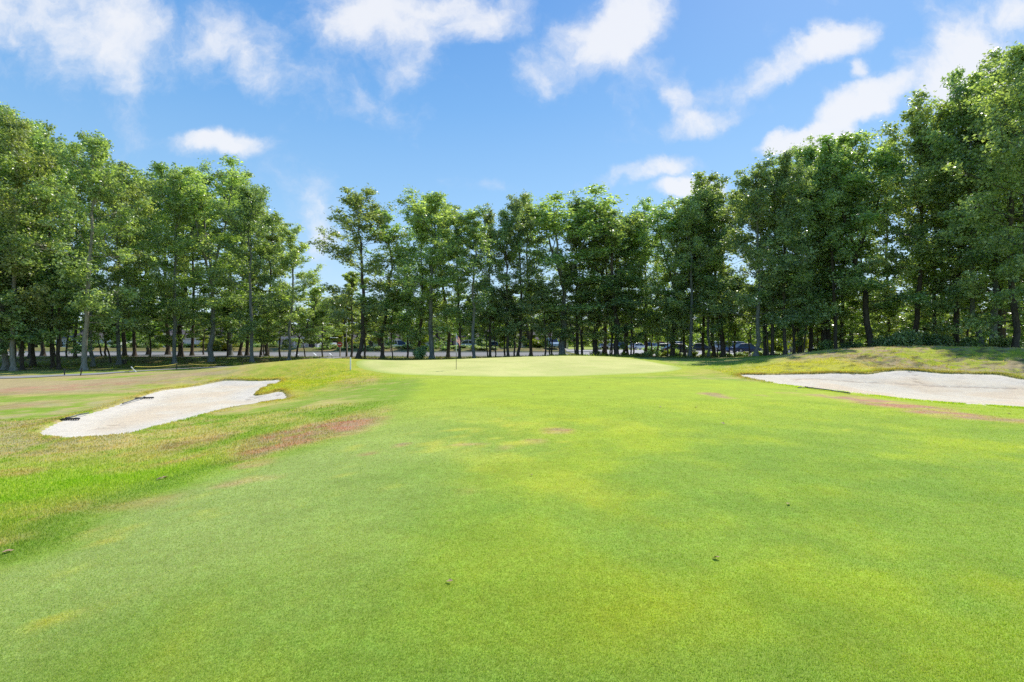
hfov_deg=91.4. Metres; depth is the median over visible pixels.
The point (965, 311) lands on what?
oak tree
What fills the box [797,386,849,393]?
bunker rake
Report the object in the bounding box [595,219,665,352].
oak tree
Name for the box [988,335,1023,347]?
bush
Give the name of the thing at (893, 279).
oak tree
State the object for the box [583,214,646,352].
oak tree
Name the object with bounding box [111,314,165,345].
tree
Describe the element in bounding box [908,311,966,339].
tree
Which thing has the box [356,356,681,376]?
putting green
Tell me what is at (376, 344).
house
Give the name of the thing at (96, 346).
bush
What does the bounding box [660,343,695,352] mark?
parked car
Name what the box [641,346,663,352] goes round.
bush
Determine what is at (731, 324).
understorey tree
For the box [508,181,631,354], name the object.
oak tree
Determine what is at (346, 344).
street lamp
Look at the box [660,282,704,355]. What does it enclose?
understorey tree
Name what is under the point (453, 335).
tree
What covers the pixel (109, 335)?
sapling
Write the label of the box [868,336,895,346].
bush
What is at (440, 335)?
tree
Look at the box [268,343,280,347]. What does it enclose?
bush
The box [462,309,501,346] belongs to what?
tree
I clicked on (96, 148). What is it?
oak tree
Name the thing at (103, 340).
sapling
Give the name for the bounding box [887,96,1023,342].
oak tree
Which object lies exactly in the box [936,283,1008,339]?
understorey tree
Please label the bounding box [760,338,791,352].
bush
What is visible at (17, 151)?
oak tree
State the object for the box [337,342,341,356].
no entry sign
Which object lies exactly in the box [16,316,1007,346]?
distant woods
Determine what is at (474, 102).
sky
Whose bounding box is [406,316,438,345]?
tree
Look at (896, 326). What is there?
tree
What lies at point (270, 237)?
oak tree
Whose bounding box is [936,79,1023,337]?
oak tree
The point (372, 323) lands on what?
tree
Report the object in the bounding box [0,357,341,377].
cart path
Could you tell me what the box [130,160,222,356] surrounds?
oak tree
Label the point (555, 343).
parked car
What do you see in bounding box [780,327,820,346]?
tree
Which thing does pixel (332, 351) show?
kerb
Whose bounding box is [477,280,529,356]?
understorey tree
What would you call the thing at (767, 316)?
sapling
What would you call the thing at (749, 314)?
oak tree
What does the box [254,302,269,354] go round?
sapling
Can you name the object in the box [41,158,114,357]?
oak tree
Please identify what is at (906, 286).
oak tree
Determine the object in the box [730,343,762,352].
parked car
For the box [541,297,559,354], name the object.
sapling
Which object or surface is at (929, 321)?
tree
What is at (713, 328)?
oak tree
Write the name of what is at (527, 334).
tree
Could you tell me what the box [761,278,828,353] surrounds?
understorey tree
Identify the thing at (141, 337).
oak tree
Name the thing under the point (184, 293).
oak tree
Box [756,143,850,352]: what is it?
oak tree
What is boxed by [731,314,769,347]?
tree
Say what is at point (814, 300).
sapling
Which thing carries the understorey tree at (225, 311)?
on the ground at (56, 396)
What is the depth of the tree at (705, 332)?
110.61 m
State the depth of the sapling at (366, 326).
52.03 m
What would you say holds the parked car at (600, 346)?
on the ground at (56, 396)
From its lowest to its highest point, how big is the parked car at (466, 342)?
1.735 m
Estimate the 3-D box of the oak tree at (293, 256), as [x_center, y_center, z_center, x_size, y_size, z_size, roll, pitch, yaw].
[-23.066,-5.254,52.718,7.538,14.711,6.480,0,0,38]
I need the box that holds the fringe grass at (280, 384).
[5,345,1023,445]
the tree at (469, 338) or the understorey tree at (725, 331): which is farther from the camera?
the tree at (469, 338)
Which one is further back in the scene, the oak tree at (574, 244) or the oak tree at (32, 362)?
the oak tree at (574, 244)
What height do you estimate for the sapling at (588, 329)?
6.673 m
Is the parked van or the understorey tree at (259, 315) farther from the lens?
the parked van
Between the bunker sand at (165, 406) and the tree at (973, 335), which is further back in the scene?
the tree at (973, 335)
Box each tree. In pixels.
[0,102,71,307]
[0,105,84,370]
[0,106,62,369]
[0,153,43,291]
[0,230,83,369]
[0,251,113,368]
[0,266,72,353]
[0,312,38,357]
[1,119,102,366]
[1,170,54,357]
[2,101,73,355]
[10,120,82,355]
[10,126,102,368]
[14,129,157,369]
[24,342,62,346]
[36,316,79,356]
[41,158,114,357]
[46,128,141,366]
[48,306,83,346]
[78,159,161,364]
[93,182,161,355]
[101,178,172,355]
[101,197,171,354]
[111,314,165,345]
[113,164,210,354]
[125,165,222,363]
[128,299,177,356]
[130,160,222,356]
[146,158,225,355]
[151,297,226,345]
[153,153,256,361]
[158,296,203,356]
[196,183,305,362]
[203,297,252,356]
[205,308,261,341]
[206,166,291,355]
[207,169,255,355]
[211,184,289,355]
[236,295,284,356]
[238,208,301,355]
[246,295,307,356]
[254,223,331,360]
[261,284,340,357]
[281,309,324,356]
[291,301,348,343]
[293,298,337,347]
[297,300,342,356]
[298,183,426,358]
[319,295,368,346]
[329,271,369,356]
[342,297,373,346]
[349,298,400,345]
[352,209,413,357]
[356,313,383,346]
[372,289,410,357]
[376,279,428,357]
[386,302,415,344]
[387,185,488,358]
[389,196,450,351]
[389,276,428,341]
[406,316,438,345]
[418,201,474,357]
[422,299,455,347]
[427,215,488,357]
[434,205,513,357]
[439,314,466,344]
[462,281,501,355]
[462,300,479,336]
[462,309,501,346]
[464,202,519,356]
[470,208,551,356]
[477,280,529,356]
[481,311,517,346]
[491,189,569,355]
[497,295,536,346]
[501,303,558,343]
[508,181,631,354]
[509,191,554,355]
[523,278,575,355]
[534,313,560,340]
[543,189,618,354]
[551,270,591,354]
[552,202,648,354]
[556,304,575,347]
[557,213,605,354]
[565,316,603,349]
[572,207,655,355]
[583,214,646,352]
[583,315,614,345]
[588,238,624,354]
[593,278,636,354]
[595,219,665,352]
[605,212,654,354]
[610,292,657,355]
[612,196,673,351]
[628,192,729,356]
[638,301,663,342]
[639,183,731,355]
[646,293,683,356]
[648,207,718,356]
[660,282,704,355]
[674,208,729,355]
[676,174,750,355]
[677,194,738,356]
[679,170,756,356]
[693,302,717,343]
[696,311,754,343]
[703,157,816,355]
[705,276,753,356]
[705,289,739,356]
[722,174,802,355]
[723,273,757,355]
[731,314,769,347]
[738,163,811,354]
[749,148,821,354]
[751,278,781,346]
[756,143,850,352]
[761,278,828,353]
[769,134,864,351]
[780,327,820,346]
[789,148,881,341]
[791,144,884,348]
[792,130,897,341]
[800,309,849,347]
[804,324,839,346]
[807,130,955,346]
[815,128,900,345]
[816,200,903,340]
[819,302,884,343]
[831,295,879,346]
[839,310,900,346]
[854,85,1000,342]
[858,300,913,338]
[862,137,931,337]
[877,64,1023,346]
[881,165,976,333]
[886,302,949,333]
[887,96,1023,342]
[895,110,980,333]
[899,290,947,335]
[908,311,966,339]
[927,41,1023,305]
[928,44,1023,347]
[929,69,1023,345]
[930,301,990,346]
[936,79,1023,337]
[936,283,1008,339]
[961,310,1023,347]
[962,68,1023,300]
[985,298,1023,338]
[990,84,1021,336]
[998,137,1023,288]
[1006,301,1023,346]
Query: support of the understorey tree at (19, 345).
on the ground at (56, 396)
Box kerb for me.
[8,351,601,351]
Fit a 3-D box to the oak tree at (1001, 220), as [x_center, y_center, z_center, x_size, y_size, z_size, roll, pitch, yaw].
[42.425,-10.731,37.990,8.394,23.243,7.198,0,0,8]
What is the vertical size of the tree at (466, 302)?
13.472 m
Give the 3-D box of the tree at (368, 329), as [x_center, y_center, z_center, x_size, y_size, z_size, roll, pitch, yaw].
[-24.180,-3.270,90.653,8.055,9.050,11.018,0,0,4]
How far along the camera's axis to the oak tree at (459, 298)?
50.48 m
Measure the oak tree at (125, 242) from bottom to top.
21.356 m
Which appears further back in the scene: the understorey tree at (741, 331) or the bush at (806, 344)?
the bush at (806, 344)
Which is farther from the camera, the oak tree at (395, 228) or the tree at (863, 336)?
the tree at (863, 336)
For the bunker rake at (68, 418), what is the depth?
14.14 m
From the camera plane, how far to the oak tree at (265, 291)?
60.65 m
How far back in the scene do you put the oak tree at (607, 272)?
63.97 m
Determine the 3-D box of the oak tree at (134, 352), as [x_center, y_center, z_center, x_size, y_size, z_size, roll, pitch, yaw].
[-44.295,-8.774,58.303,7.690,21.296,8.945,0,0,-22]
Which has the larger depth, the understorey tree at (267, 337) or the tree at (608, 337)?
the tree at (608, 337)
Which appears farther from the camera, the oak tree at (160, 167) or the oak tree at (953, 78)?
the oak tree at (160, 167)
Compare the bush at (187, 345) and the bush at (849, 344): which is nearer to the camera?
the bush at (849, 344)
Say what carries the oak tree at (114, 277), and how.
on the ground at (56, 396)
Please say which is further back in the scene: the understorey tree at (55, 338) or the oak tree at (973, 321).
the understorey tree at (55, 338)
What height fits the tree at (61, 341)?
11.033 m
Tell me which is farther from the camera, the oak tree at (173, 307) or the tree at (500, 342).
the tree at (500, 342)
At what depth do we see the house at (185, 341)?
120.50 m
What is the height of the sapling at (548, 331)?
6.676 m
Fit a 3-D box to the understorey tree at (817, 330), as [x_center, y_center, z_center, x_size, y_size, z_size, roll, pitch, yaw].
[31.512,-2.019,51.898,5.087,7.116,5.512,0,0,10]
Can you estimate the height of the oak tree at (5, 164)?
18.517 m
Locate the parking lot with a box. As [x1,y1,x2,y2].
[565,348,737,354]
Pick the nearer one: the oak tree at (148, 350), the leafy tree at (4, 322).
the leafy tree at (4, 322)
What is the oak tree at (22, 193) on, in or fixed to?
on the ground at (56, 396)
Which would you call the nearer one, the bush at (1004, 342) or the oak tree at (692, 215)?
the bush at (1004, 342)
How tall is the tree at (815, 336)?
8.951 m
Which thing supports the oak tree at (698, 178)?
on the ground at (56, 396)
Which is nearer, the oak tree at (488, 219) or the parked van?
the oak tree at (488, 219)
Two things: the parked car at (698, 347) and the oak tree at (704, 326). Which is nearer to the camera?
the oak tree at (704, 326)
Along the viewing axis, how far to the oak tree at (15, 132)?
40.04 m
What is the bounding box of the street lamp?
[345,329,347,356]
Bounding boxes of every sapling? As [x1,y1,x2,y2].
[53,297,80,356]
[79,301,121,355]
[80,314,120,362]
[82,312,114,355]
[189,312,219,354]
[248,294,266,354]
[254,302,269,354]
[352,297,380,358]
[482,301,506,356]
[507,306,529,355]
[534,302,560,354]
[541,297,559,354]
[582,304,602,352]
[599,293,623,355]
[623,289,645,352]
[636,314,662,354]
[647,294,664,350]
[725,304,739,355]
[748,278,785,355]
[776,269,822,353]
[790,291,821,351]
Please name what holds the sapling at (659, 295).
on the ground at (56, 396)
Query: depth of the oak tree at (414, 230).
51.71 m
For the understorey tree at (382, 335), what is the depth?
50.85 m
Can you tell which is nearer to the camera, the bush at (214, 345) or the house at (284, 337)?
the bush at (214, 345)
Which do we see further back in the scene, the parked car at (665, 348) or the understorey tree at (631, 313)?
the parked car at (665, 348)
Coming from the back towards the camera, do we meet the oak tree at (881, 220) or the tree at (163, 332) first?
the tree at (163, 332)
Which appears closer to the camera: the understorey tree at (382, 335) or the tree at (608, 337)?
the understorey tree at (382, 335)
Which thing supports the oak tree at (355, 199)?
on the ground at (56, 396)
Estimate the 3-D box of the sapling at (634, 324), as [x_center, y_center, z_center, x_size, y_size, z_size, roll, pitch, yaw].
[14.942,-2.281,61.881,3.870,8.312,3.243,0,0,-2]
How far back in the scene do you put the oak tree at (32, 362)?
47.05 m
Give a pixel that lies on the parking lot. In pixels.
(640, 351)
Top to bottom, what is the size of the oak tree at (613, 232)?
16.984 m
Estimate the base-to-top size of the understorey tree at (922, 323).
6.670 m
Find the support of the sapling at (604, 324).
on the ground at (56, 396)
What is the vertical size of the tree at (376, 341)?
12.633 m
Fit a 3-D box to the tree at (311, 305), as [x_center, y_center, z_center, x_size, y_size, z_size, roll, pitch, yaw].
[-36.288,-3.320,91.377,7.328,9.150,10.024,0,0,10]
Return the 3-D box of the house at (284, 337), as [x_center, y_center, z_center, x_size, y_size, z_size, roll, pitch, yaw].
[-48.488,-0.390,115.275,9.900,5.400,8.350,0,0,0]
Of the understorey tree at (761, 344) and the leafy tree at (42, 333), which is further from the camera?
the understorey tree at (761, 344)
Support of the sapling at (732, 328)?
on the ground at (56, 396)
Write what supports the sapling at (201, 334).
on the ground at (56, 396)
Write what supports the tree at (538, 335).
on the ground at (56, 396)
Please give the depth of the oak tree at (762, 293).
44.46 m
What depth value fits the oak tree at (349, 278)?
56.18 m
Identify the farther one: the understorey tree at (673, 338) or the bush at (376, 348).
the bush at (376, 348)
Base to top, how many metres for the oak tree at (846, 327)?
22.092 m
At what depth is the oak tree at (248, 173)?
61.58 m
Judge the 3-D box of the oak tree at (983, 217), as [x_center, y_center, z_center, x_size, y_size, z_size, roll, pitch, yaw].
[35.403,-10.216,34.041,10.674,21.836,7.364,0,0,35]
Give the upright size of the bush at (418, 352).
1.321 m
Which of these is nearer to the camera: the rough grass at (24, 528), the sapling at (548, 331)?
the rough grass at (24, 528)
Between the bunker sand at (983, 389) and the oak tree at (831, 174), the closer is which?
the bunker sand at (983, 389)
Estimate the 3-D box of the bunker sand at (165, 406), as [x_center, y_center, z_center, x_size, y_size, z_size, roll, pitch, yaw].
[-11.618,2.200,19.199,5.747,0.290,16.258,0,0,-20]
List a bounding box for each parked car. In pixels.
[457,340,476,346]
[491,341,498,346]
[546,338,558,347]
[598,343,608,349]
[628,343,644,349]
[654,343,666,346]
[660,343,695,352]
[692,343,711,350]
[725,341,744,351]
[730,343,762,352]
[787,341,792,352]
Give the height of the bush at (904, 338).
2.201 m
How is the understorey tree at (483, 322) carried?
on the ground at (56, 396)
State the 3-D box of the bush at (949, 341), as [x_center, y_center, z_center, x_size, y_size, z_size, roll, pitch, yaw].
[36.309,0.228,42.185,1.890,1.721,2.221,0,0,4]
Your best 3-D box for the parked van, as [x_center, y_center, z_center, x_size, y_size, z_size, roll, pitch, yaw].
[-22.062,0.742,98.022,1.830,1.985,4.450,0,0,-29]
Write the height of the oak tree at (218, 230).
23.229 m
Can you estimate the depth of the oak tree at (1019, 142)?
32.38 m
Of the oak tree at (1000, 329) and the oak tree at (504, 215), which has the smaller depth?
the oak tree at (1000, 329)
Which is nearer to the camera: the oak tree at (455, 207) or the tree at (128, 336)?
the oak tree at (455, 207)
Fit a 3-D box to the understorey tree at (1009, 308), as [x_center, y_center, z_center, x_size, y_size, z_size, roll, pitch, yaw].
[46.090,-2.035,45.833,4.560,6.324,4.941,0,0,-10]
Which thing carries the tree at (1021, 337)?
on the ground at (56, 396)
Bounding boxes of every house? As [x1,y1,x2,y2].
[56,330,131,346]
[156,328,226,343]
[275,328,323,346]
[348,331,435,346]
[439,328,468,345]
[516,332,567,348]
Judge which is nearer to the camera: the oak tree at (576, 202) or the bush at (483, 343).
the oak tree at (576, 202)
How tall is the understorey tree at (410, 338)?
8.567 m
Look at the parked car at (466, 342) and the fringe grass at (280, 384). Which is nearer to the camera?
the fringe grass at (280, 384)
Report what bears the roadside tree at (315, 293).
on the ground at (56, 396)
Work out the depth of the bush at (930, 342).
42.46 m
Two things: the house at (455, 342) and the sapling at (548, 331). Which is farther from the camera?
the house at (455, 342)
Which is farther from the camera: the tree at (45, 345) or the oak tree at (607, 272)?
the tree at (45, 345)
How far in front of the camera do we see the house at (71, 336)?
126.50 m
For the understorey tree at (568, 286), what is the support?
on the ground at (56, 396)
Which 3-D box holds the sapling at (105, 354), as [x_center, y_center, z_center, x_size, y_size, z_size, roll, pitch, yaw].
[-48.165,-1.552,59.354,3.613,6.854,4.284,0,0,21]
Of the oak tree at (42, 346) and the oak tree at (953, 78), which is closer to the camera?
the oak tree at (953, 78)
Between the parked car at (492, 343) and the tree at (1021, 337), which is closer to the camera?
the tree at (1021, 337)
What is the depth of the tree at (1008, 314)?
69.50 m
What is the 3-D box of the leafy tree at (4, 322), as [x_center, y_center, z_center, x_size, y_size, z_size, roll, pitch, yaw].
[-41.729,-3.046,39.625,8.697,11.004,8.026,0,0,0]
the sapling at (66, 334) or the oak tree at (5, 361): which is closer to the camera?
the oak tree at (5, 361)
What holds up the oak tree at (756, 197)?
on the ground at (56, 396)
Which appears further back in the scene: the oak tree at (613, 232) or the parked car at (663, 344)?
the parked car at (663, 344)
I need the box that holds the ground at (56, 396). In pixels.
[0,342,1023,681]
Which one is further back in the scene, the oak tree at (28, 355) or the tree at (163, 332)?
the tree at (163, 332)
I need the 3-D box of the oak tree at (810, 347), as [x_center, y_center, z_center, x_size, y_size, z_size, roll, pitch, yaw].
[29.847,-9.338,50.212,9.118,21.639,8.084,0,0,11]
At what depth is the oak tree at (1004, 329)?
49.95 m
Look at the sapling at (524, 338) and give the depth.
54.67 m
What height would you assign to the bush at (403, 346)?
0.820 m
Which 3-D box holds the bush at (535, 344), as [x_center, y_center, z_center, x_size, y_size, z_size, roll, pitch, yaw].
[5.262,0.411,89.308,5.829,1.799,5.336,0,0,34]
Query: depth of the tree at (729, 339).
118.79 m
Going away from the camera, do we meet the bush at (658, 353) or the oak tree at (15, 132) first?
the oak tree at (15, 132)
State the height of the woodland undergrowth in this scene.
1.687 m
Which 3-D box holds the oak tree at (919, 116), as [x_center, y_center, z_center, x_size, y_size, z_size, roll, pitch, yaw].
[36.662,-10.572,45.132,11.532,23.512,9.889,0,0,-5]
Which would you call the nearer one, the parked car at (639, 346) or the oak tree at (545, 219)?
the oak tree at (545, 219)
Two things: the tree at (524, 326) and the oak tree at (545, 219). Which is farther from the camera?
the tree at (524, 326)
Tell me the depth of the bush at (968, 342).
40.68 m
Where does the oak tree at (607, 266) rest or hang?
on the ground at (56, 396)
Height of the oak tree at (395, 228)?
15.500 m
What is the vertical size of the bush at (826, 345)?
1.564 m
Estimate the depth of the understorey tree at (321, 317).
57.20 m
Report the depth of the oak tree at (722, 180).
55.73 m
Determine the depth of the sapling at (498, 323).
53.54 m
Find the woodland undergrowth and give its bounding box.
[0,353,781,368]
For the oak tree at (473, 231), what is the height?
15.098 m
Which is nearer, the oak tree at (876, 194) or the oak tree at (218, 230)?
the oak tree at (876, 194)
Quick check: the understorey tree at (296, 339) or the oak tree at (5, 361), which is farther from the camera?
the understorey tree at (296, 339)
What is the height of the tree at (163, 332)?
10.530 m
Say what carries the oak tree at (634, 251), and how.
on the ground at (56, 396)
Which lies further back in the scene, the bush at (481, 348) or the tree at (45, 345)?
the tree at (45, 345)
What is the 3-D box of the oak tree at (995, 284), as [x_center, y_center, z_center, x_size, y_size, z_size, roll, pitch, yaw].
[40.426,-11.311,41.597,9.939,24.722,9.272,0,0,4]
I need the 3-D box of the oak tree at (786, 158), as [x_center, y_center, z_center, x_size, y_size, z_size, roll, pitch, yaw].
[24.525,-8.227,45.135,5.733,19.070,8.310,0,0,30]
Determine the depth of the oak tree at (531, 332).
59.34 m
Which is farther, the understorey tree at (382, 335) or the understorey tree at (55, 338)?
the understorey tree at (55, 338)
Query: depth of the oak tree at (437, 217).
49.33 m
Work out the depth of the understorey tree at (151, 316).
57.39 m
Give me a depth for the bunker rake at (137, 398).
19.16 m
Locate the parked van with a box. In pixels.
[392,340,405,346]
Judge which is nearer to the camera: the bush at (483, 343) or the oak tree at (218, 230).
the oak tree at (218, 230)
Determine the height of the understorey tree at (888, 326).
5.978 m
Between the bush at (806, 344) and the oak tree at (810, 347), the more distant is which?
the bush at (806, 344)
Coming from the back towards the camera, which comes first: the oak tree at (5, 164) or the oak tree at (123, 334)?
the oak tree at (123, 334)
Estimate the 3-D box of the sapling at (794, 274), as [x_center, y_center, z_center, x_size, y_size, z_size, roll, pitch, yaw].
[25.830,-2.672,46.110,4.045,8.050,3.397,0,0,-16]
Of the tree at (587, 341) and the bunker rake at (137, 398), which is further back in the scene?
the tree at (587, 341)
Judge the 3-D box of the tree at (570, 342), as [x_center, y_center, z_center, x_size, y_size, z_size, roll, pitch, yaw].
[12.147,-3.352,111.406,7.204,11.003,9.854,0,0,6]
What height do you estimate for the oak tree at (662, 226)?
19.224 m
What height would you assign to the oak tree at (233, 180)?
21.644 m
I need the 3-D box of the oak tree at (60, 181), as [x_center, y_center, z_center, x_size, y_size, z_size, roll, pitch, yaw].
[-40.593,-8.112,43.904,6.585,21.155,5.590,0,0,-6]
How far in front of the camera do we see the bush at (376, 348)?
83.97 m
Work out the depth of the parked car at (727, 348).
79.24 m
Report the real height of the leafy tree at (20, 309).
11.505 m
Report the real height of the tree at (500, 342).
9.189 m
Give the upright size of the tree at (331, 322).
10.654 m
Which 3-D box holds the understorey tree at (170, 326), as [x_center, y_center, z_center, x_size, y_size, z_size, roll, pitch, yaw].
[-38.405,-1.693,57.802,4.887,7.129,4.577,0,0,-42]
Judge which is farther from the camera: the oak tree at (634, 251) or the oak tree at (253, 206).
the oak tree at (634, 251)
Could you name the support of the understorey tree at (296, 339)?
on the ground at (56, 396)
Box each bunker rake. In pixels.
[60,412,88,420]
[122,396,153,403]
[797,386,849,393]
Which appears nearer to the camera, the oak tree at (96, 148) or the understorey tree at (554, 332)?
the oak tree at (96, 148)
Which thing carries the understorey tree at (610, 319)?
on the ground at (56, 396)
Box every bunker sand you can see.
[40,380,285,436]
[742,371,1023,405]
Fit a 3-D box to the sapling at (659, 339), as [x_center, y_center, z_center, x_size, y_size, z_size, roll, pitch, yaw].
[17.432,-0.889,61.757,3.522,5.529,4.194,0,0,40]
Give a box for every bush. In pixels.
[92,343,104,347]
[183,343,199,347]
[196,338,238,350]
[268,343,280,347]
[372,346,380,350]
[400,344,412,348]
[412,347,426,359]
[475,338,488,346]
[477,347,491,349]
[524,338,546,347]
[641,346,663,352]
[655,350,661,355]
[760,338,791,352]
[790,334,808,352]
[812,340,833,350]
[838,341,863,348]
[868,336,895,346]
[878,328,921,346]
[920,332,945,345]
[932,334,958,346]
[955,336,987,346]
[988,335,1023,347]
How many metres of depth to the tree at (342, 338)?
101.35 m
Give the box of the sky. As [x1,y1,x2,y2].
[0,0,1023,341]
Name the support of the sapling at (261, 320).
on the ground at (56, 396)
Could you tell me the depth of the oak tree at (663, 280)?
57.56 m
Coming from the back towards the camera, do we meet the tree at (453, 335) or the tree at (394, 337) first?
the tree at (394, 337)
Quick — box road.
[8,352,570,355]
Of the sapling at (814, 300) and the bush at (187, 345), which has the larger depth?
the bush at (187, 345)
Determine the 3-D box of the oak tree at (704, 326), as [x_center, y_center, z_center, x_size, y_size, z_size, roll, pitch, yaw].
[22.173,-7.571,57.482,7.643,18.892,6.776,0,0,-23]
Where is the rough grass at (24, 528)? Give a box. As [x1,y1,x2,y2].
[0,400,400,563]
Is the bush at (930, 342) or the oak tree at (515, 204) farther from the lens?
the oak tree at (515, 204)
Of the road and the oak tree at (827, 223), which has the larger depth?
the road
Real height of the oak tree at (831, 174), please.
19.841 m
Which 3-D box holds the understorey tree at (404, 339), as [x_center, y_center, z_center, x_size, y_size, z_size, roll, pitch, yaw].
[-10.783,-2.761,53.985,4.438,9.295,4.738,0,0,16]
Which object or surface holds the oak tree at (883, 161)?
on the ground at (56, 396)
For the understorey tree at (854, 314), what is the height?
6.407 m
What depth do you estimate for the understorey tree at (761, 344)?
54.28 m
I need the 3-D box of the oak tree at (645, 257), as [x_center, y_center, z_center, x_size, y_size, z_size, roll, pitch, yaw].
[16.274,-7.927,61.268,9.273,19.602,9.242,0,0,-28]
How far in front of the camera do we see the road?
72.00 m
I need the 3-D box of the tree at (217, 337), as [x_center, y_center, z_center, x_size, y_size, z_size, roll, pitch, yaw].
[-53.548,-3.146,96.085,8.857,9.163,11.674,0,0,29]
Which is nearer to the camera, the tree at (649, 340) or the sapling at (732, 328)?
the sapling at (732, 328)

